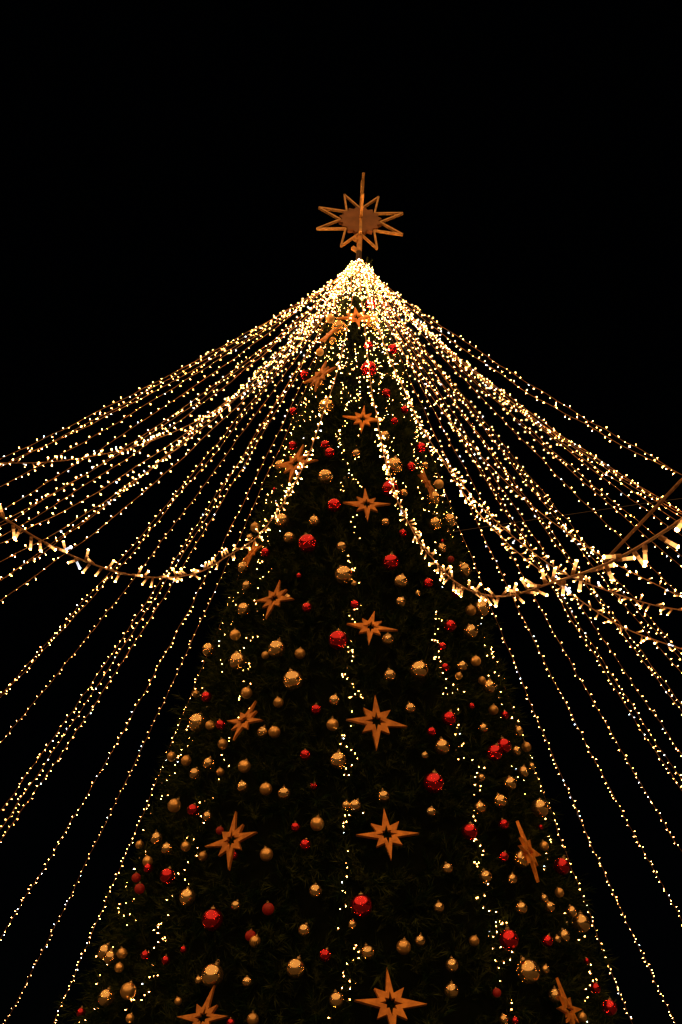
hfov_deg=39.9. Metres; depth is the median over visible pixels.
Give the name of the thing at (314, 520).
bauble
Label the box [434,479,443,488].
bauble
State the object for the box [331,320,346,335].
bauble
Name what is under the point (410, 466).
bauble
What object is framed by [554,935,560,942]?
bauble
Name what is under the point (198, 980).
bauble
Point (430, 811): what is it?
bauble
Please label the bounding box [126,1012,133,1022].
bauble
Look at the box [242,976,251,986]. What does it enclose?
bauble
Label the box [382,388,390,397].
bauble
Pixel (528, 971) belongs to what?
bauble
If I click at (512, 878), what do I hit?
bauble
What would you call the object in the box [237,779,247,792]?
bauble
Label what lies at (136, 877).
bauble
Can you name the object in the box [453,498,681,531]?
overhead wire
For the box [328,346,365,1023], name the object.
tree light strand
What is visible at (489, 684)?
bauble
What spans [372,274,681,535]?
light string
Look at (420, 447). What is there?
bauble
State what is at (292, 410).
bauble
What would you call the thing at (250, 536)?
bauble
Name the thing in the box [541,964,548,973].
bauble
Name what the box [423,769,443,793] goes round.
bauble
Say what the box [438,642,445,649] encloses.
bauble
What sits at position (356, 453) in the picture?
bauble
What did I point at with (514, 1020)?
bauble
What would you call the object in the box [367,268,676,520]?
light string
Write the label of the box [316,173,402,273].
tree top star
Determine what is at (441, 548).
bauble
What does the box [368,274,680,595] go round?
light string
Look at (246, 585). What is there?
bauble
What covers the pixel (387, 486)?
bauble
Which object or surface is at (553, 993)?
bauble
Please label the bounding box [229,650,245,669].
bauble
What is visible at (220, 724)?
bauble
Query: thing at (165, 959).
bauble
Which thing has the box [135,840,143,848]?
bauble
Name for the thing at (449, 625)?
bauble
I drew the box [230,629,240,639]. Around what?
bauble
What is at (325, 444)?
bauble
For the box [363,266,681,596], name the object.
light string
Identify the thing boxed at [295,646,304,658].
bauble
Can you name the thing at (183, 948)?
bauble
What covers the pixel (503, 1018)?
bauble
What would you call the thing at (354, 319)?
star ornament
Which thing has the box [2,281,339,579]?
light string
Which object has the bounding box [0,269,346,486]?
light string
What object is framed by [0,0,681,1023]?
sky
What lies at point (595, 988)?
bauble
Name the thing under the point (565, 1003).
star ornament
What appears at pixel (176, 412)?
light string
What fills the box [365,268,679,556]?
light string
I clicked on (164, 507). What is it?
light string
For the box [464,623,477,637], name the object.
bauble
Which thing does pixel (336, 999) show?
bauble
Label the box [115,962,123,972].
bauble
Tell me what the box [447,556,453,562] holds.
bauble
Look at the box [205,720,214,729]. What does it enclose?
bauble
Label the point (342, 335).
tree light strand
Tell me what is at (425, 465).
bauble
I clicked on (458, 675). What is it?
bauble
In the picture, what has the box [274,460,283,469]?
bauble
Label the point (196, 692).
bauble
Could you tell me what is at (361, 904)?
bauble
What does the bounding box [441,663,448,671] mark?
bauble
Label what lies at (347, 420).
tree light strand
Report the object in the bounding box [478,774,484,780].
bauble
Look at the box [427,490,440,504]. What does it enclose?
bauble
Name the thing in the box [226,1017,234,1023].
bauble
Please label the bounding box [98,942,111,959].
bauble
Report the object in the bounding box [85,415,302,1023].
tree light strand
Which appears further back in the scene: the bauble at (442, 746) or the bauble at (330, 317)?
the bauble at (330, 317)
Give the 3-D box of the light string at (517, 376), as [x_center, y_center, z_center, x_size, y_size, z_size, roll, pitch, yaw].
[6.167,-0.498,11.370,11.918,8.964,0.096,-4,-34,7]
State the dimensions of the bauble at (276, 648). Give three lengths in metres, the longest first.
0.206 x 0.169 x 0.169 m
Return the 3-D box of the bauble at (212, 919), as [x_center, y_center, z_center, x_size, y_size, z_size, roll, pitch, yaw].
[-0.997,3.151,7.286,0.163,0.195,0.164,10,-42,-14]
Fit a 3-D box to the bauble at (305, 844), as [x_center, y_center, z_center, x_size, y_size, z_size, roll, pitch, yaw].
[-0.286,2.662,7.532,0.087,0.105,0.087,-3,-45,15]
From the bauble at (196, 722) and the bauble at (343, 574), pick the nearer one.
the bauble at (196, 722)
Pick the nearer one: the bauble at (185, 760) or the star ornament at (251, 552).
the bauble at (185, 760)
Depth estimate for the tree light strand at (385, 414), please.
12.27 m
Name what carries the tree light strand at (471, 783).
attached to the christmas tree
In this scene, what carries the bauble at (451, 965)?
hanging from the christmas tree
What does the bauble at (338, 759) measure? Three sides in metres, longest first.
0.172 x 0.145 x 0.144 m
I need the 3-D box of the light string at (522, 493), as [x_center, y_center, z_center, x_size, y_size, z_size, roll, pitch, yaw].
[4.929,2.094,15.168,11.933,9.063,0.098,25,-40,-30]
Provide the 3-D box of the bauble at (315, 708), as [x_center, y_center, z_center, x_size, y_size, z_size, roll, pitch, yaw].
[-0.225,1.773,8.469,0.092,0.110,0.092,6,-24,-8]
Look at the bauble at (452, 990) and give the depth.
6.76 m
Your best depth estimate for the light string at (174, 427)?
8.47 m
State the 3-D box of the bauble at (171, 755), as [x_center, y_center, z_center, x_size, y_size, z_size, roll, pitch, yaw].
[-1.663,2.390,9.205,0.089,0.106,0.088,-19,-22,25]
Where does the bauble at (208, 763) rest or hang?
hanging from the christmas tree
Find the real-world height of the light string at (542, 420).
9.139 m
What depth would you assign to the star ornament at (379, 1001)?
6.57 m
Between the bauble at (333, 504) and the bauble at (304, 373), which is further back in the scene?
the bauble at (304, 373)
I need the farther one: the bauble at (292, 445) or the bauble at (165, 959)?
the bauble at (292, 445)
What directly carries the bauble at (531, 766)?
hanging from the christmas tree
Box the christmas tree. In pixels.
[49,250,626,1023]
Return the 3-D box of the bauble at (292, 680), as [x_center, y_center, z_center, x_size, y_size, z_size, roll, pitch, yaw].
[-0.454,1.554,8.749,0.184,0.223,0.185,-17,-30,4]
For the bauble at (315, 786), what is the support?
hanging from the christmas tree
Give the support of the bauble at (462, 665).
hanging from the christmas tree
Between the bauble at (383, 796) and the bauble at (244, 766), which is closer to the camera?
the bauble at (383, 796)
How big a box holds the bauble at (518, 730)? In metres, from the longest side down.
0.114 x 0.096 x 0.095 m
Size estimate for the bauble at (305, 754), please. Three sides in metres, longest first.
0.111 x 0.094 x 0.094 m
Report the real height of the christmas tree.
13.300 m
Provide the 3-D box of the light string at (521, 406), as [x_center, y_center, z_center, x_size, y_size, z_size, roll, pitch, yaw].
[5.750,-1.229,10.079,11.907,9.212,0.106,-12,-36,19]
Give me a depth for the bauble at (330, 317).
13.49 m
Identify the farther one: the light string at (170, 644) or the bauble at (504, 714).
the light string at (170, 644)
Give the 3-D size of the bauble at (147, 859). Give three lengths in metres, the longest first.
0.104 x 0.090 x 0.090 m
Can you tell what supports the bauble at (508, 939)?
hanging from the christmas tree
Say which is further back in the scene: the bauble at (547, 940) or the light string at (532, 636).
the light string at (532, 636)
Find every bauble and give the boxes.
[76,1006,85,1015]
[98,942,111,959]
[98,986,113,1006]
[104,949,116,964]
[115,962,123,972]
[117,947,126,958]
[120,980,135,999]
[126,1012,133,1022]
[132,872,140,882]
[134,882,144,893]
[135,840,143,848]
[141,949,149,959]
[142,855,152,865]
[144,863,152,872]
[151,830,162,844]
[160,866,174,883]
[161,842,172,854]
[162,955,169,964]
[167,751,175,760]
[168,798,180,812]
[175,997,181,1004]
[179,886,195,905]
[180,945,186,952]
[181,755,190,765]
[181,841,190,851]
[187,804,198,815]
[188,713,205,731]
[189,767,200,779]
[192,689,199,697]
[195,975,201,984]
[198,850,206,860]
[201,690,211,701]
[201,959,223,987]
[202,643,214,655]
[202,811,211,821]
[202,905,222,931]
[203,757,213,768]
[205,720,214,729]
[216,718,224,729]
[216,767,223,775]
[216,826,223,834]
[218,738,227,748]
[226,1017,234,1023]
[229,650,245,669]
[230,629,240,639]
[231,900,240,910]
[233,851,237,859]
[237,561,248,573]
[237,603,249,615]
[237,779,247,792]
[238,758,250,772]
[241,685,251,698]
[242,579,250,590]
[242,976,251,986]
[245,929,255,940]
[246,534,253,541]
[247,1011,258,1023]
[249,934,260,947]
[250,521,259,531]
[257,726,267,737]
[260,782,271,795]
[260,846,272,860]
[261,547,269,556]
[261,651,268,658]
[262,902,273,914]
[268,637,284,657]
[268,726,279,737]
[273,697,283,707]
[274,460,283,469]
[275,513,288,527]
[278,786,289,799]
[283,532,294,542]
[283,668,302,690]
[286,955,304,978]
[288,441,296,449]
[289,407,296,414]
[291,822,299,831]
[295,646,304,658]
[298,533,316,552]
[298,922,309,936]
[300,370,308,379]
[300,749,310,760]
[300,838,310,850]
[302,602,311,612]
[309,514,319,525]
[309,883,321,897]
[310,782,316,789]
[310,814,323,830]
[311,702,320,714]
[316,348,323,355]
[318,380,323,387]
[318,398,333,414]
[318,469,332,483]
[319,948,330,961]
[321,440,329,448]
[325,447,334,457]
[326,313,334,322]
[326,716,337,730]
[327,498,340,511]
[329,337,336,344]
[329,628,347,649]
[329,693,339,705]
[329,989,343,1008]
[330,749,346,768]
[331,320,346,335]
[335,565,352,583]
[336,542,346,551]
[342,800,349,809]
[348,919,356,928]
[350,599,358,608]
[350,798,360,811]
[351,892,371,916]
[352,449,360,457]
[361,361,376,376]
[361,944,374,959]
[364,340,372,349]
[365,299,375,309]
[366,317,379,330]
[378,788,389,802]
[380,431,389,441]
[381,518,389,525]
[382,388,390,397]
[382,480,397,496]
[382,632,393,644]
[383,553,398,569]
[384,667,395,681]
[386,455,402,473]
[388,344,397,353]
[391,417,397,424]
[394,573,407,587]
[396,596,405,606]
[396,938,410,954]
[399,489,407,496]
[399,528,406,537]
[401,405,408,413]
[405,701,415,713]
[406,461,415,470]
[410,660,427,679]
[415,934,424,946]
[416,441,425,452]
[421,751,427,758]
[422,462,428,468]
[423,578,432,587]
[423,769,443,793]
[426,806,435,816]
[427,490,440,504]
[427,727,435,735]
[428,516,441,529]
[433,900,443,912]
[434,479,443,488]
[435,738,449,754]
[437,543,446,552]
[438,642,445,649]
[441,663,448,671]
[442,709,455,725]
[442,861,452,873]
[443,514,455,526]
[444,620,455,631]
[444,980,458,998]
[445,956,458,972]
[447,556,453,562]
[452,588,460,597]
[455,671,461,679]
[457,561,470,576]
[457,660,466,670]
[461,821,477,839]
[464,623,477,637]
[465,604,475,615]
[469,703,474,708]
[469,935,478,945]
[471,655,480,665]
[473,600,488,616]
[474,800,485,813]
[478,676,485,683]
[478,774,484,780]
[479,723,487,732]
[479,868,491,882]
[482,679,495,692]
[487,742,502,760]
[489,704,497,714]
[493,988,500,996]
[494,793,506,807]
[497,737,510,752]
[499,818,508,829]
[499,851,508,861]
[499,925,518,950]
[499,1013,507,1023]
[501,710,508,718]
[503,776,516,789]
[507,873,516,883]
[511,746,520,755]
[511,1016,518,1023]
[513,850,529,867]
[514,726,522,735]
[515,901,526,913]
[517,765,528,777]
[517,956,539,984]
[522,741,530,751]
[528,762,534,769]
[531,798,548,817]
[539,840,548,850]
[540,893,547,902]
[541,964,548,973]
[542,933,552,946]
[544,900,554,911]
[548,985,560,1002]
[553,855,569,874]
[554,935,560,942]
[555,887,563,897]
[558,928,569,941]
[566,905,576,916]
[572,910,589,932]
[578,1011,586,1021]
[590,982,600,993]
[602,996,616,1015]
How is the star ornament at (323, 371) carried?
attached to the christmas tree
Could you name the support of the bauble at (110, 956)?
hanging from the christmas tree
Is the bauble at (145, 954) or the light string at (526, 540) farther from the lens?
the light string at (526, 540)
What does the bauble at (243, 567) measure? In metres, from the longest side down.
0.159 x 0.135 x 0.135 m
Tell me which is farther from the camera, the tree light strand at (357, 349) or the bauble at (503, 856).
the tree light strand at (357, 349)
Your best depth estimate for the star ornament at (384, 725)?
8.24 m
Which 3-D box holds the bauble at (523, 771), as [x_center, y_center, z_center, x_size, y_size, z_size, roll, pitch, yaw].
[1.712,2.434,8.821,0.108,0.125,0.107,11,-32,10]
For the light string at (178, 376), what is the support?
attached to the christmas tree
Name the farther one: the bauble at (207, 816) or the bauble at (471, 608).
the bauble at (471, 608)
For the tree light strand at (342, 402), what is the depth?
12.15 m
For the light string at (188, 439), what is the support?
attached to the christmas tree
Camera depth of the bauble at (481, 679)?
9.25 m
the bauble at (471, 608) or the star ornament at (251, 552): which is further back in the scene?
the star ornament at (251, 552)
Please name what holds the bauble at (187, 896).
hanging from the christmas tree
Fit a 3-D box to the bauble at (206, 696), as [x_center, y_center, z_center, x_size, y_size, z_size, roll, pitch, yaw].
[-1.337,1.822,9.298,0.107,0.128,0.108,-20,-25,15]
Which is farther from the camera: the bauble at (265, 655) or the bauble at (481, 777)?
the bauble at (265, 655)
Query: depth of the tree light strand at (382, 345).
13.01 m
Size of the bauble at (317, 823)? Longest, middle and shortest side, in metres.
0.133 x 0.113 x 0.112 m
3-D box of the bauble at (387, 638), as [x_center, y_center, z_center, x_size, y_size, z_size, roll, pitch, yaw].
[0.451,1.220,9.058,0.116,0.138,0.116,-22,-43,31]
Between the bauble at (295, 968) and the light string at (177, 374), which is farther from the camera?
the light string at (177, 374)
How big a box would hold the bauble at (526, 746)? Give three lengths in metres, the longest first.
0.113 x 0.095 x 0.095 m
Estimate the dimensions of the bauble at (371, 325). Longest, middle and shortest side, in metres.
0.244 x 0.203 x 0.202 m
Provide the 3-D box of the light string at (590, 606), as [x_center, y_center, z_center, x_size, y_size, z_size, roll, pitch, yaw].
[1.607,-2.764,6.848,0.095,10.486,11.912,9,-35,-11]
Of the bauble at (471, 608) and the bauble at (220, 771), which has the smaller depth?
the bauble at (220, 771)
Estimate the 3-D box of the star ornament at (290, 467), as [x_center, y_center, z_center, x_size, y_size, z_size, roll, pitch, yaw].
[-0.523,-0.572,11.100,0.593,0.567,0.039,-5,-36,31]
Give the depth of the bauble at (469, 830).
7.76 m
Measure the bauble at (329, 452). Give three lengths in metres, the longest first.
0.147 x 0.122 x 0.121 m
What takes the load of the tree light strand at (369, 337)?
attached to the christmas tree
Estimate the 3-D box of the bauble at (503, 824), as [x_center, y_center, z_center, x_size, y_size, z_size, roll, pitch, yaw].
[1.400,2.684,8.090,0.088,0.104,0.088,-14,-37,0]
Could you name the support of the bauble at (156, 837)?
hanging from the christmas tree
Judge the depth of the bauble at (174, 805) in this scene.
8.42 m
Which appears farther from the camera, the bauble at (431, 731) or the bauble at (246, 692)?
the bauble at (246, 692)
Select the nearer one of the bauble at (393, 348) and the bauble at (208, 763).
the bauble at (208, 763)
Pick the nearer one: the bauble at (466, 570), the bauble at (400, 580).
the bauble at (400, 580)
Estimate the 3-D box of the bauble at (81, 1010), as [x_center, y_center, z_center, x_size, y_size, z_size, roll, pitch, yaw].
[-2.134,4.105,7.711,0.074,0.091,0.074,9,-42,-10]
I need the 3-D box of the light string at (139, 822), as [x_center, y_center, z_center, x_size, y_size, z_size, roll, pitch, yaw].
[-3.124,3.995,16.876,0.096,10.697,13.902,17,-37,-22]
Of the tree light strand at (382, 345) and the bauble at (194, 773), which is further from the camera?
the tree light strand at (382, 345)
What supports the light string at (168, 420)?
attached to the christmas tree
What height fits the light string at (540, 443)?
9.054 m
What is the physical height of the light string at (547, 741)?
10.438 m
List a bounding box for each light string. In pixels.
[0,259,358,586]
[0,261,352,543]
[0,261,356,467]
[0,263,351,580]
[0,265,351,602]
[0,268,350,522]
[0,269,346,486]
[0,270,354,810]
[0,274,344,536]
[0,278,339,528]
[0,285,347,939]
[1,263,355,561]
[1,272,345,466]
[1,276,348,693]
[1,278,337,458]
[1,282,346,741]
[1,321,326,826]
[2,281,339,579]
[3,274,340,509]
[3,282,347,836]
[4,269,354,693]
[4,275,339,464]
[5,272,354,1022]
[54,274,353,1022]
[358,261,681,606]
[360,260,681,649]
[360,265,681,615]
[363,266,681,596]
[365,262,681,474]
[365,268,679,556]
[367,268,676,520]
[367,275,681,653]
[368,266,679,473]
[368,270,681,511]
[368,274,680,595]
[370,273,680,513]
[370,282,681,703]
[370,285,681,756]
[371,282,681,672]
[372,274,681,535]
[373,277,681,517]
[373,287,680,709]
[374,311,631,1021]
[375,281,681,566]
[375,291,681,779]
[375,295,681,920]
[375,313,675,1022]
[376,294,680,788]
[379,303,681,850]
[380,293,681,659]
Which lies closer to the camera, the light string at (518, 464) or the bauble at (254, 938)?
the bauble at (254, 938)
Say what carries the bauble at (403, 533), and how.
hanging from the christmas tree
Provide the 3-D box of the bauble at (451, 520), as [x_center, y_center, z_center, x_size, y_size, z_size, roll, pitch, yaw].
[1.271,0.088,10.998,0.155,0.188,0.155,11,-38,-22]
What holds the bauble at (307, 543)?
hanging from the christmas tree
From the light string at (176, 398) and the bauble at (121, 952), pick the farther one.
the light string at (176, 398)
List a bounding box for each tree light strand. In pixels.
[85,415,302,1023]
[126,345,339,1022]
[276,360,333,503]
[315,272,359,400]
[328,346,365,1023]
[334,271,357,374]
[335,340,347,458]
[338,339,355,493]
[347,270,378,383]
[348,281,370,390]
[362,281,387,377]
[370,337,393,450]
[371,331,402,508]
[379,350,435,513]
[380,347,513,1023]
[401,375,596,1022]
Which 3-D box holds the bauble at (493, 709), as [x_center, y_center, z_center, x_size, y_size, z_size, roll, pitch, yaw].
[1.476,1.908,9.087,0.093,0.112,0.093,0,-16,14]
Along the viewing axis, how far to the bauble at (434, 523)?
10.57 m
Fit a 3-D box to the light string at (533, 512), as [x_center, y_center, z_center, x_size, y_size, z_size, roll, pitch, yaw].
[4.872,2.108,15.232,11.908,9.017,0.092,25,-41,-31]
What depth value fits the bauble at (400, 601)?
9.42 m
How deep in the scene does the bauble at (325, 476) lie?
10.73 m
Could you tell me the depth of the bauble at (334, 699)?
8.48 m
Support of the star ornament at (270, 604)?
attached to the christmas tree
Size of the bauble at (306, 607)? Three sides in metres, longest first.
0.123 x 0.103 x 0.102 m
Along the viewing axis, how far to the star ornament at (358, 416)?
11.39 m
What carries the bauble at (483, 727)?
hanging from the christmas tree
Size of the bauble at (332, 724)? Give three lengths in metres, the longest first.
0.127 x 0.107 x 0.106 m
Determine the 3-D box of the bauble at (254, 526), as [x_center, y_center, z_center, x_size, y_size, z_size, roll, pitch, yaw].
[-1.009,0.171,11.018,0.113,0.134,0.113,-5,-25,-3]
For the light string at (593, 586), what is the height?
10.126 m
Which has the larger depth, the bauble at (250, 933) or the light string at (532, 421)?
the light string at (532, 421)
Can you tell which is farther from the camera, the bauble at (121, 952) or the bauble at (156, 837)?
the bauble at (156, 837)
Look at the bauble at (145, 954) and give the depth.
7.41 m
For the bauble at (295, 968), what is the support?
hanging from the christmas tree
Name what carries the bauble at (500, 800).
hanging from the christmas tree
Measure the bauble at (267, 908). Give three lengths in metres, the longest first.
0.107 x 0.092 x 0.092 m
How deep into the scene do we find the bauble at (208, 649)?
9.95 m
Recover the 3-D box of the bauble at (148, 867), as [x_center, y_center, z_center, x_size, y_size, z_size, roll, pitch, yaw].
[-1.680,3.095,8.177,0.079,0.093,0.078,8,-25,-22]
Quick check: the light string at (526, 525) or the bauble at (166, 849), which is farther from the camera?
the light string at (526, 525)
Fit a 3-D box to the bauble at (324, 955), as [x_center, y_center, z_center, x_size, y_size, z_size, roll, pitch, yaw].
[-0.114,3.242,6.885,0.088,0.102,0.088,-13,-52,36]
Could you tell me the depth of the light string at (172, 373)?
13.01 m
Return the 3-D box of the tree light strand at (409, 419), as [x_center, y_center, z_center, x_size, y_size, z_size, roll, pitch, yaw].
[0.920,-1.173,12.466,0.863,3.300,0.266,-22,-40,30]
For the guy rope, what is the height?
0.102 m
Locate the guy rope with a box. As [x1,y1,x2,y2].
[603,478,681,562]
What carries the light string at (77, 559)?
hanging from the christmas tree
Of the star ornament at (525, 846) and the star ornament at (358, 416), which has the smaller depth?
the star ornament at (525, 846)
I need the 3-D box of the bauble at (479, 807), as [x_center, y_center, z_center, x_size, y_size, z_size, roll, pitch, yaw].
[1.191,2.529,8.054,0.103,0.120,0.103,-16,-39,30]
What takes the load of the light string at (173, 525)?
attached to the christmas tree
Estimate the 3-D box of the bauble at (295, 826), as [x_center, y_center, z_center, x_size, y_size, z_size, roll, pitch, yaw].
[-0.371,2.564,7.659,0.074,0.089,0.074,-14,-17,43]
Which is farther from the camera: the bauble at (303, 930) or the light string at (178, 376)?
the light string at (178, 376)
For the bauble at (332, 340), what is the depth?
12.92 m
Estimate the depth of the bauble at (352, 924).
7.02 m
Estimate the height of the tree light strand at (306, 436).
3.163 m
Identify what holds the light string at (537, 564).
hanging from the christmas tree
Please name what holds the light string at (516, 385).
hanging from the christmas tree
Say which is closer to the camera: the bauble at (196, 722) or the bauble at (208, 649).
the bauble at (196, 722)
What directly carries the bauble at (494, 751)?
hanging from the christmas tree
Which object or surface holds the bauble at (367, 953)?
hanging from the christmas tree
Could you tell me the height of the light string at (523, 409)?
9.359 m
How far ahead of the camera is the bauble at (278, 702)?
8.59 m
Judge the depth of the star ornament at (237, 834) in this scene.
7.62 m
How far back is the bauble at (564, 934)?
7.68 m
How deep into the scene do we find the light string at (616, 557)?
2.48 m
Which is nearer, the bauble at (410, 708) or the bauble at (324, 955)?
the bauble at (324, 955)
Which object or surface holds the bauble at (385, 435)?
hanging from the christmas tree
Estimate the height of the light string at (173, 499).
9.028 m
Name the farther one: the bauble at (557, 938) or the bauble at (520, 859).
the bauble at (520, 859)
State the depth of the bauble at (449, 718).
8.55 m
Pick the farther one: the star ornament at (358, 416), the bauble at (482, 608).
the star ornament at (358, 416)
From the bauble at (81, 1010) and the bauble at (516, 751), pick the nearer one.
the bauble at (81, 1010)
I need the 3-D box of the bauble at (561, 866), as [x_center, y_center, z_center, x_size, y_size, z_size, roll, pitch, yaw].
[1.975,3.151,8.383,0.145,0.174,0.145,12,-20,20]
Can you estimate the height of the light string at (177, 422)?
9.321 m
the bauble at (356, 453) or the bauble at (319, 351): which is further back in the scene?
the bauble at (319, 351)
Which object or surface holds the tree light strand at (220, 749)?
attached to the christmas tree
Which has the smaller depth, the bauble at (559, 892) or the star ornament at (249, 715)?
the bauble at (559, 892)
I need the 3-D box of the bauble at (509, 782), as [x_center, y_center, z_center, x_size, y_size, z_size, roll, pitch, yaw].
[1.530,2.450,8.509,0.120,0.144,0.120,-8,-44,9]
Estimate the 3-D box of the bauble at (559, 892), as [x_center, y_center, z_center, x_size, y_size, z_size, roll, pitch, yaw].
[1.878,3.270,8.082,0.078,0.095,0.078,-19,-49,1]
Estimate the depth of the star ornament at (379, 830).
7.49 m
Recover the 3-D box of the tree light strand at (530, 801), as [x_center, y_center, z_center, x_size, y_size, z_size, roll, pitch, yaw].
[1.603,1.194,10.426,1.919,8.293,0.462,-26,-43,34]
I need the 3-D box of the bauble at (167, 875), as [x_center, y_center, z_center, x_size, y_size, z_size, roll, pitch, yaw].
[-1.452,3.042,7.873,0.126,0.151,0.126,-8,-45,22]
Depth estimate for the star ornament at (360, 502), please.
10.28 m
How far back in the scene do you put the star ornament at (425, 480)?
10.92 m
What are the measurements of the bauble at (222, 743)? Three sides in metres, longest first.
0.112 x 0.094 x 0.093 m
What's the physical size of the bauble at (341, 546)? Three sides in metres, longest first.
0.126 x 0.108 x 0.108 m
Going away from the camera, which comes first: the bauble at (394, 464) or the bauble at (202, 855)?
the bauble at (202, 855)
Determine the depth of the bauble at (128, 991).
7.25 m
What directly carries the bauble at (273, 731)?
hanging from the christmas tree
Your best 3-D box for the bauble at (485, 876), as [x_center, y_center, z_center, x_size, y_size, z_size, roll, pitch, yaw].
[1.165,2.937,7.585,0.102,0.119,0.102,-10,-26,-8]
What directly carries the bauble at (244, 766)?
hanging from the christmas tree
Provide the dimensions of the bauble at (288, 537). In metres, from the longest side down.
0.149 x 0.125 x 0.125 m
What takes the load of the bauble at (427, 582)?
hanging from the christmas tree
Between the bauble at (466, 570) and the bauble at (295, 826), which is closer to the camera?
the bauble at (295, 826)
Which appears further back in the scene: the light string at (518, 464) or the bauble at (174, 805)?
the light string at (518, 464)
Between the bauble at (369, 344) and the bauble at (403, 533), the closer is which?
the bauble at (403, 533)
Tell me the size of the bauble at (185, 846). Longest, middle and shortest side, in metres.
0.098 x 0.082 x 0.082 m
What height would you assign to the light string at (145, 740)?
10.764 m
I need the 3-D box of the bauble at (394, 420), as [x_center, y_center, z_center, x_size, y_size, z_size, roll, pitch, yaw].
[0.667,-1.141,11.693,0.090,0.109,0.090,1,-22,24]
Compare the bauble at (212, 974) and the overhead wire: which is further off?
the overhead wire
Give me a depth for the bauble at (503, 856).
7.80 m
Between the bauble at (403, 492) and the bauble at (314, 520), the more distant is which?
the bauble at (403, 492)
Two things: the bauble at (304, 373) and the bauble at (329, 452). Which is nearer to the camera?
the bauble at (329, 452)
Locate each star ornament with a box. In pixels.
[177,986,228,1023]
[205,811,257,870]
[227,701,262,740]
[242,542,261,565]
[256,580,294,618]
[276,444,317,482]
[303,361,335,391]
[318,325,340,342]
[337,308,376,326]
[343,406,382,432]
[343,489,389,521]
[346,696,406,750]
[347,611,397,643]
[354,968,426,1023]
[356,810,418,859]
[418,469,436,497]
[516,821,540,881]
[556,977,581,1023]
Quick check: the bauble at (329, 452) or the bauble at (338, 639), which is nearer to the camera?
the bauble at (338, 639)
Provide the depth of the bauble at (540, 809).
8.58 m
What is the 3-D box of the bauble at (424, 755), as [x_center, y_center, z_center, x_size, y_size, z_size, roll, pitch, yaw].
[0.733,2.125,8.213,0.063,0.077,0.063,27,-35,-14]
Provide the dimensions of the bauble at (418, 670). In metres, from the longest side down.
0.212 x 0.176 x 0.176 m
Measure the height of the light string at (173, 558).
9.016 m
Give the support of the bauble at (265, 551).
hanging from the christmas tree
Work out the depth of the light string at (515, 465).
14.39 m
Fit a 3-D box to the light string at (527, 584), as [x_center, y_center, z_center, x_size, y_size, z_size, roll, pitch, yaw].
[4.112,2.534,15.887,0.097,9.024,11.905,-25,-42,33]
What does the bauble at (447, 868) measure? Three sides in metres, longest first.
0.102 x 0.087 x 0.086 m
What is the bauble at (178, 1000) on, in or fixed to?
hanging from the christmas tree
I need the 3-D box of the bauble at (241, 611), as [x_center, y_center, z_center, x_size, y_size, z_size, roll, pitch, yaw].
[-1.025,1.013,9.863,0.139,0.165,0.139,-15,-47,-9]
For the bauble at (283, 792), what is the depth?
7.86 m
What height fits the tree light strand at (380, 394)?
2.559 m
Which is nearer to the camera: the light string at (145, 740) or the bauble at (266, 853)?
the bauble at (266, 853)
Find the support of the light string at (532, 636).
hanging from the christmas tree
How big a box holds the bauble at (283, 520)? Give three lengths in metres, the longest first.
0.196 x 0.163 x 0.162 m
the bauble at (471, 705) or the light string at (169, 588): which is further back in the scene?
the light string at (169, 588)
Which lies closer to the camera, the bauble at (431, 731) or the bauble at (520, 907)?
the bauble at (520, 907)
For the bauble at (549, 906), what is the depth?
7.79 m
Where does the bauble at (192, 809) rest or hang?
hanging from the christmas tree
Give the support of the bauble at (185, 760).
hanging from the christmas tree
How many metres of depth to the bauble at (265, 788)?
7.95 m
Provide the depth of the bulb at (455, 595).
9.97 m
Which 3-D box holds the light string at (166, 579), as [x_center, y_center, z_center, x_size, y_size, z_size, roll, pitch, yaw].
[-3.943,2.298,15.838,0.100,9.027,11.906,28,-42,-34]
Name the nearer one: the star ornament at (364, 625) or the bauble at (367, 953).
the bauble at (367, 953)
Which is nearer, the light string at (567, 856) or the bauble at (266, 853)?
the bauble at (266, 853)
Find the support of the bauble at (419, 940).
hanging from the christmas tree
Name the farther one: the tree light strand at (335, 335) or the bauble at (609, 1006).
the tree light strand at (335, 335)
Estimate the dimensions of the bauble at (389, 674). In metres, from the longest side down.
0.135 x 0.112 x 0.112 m
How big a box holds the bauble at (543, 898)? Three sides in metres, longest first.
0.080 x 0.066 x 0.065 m
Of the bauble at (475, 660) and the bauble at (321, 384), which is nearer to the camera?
the bauble at (475, 660)
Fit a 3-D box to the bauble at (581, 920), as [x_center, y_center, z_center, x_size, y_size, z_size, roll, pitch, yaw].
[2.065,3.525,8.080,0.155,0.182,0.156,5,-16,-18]
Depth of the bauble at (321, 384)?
12.26 m
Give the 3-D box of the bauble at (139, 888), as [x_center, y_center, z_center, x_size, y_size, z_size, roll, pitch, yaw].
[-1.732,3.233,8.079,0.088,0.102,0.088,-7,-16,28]
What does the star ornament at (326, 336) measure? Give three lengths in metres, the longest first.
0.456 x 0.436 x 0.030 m
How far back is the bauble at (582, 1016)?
7.24 m
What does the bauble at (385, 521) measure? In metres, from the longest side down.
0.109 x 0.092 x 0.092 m
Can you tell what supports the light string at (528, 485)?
attached to the christmas tree
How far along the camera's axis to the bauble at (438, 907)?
7.20 m
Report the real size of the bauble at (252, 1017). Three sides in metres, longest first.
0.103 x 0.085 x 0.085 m
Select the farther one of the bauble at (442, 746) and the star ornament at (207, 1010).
the bauble at (442, 746)
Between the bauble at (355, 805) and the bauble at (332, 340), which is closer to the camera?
the bauble at (355, 805)
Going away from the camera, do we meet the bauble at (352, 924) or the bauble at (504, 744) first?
the bauble at (352, 924)
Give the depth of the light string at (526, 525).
15.00 m
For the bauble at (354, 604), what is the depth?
9.31 m

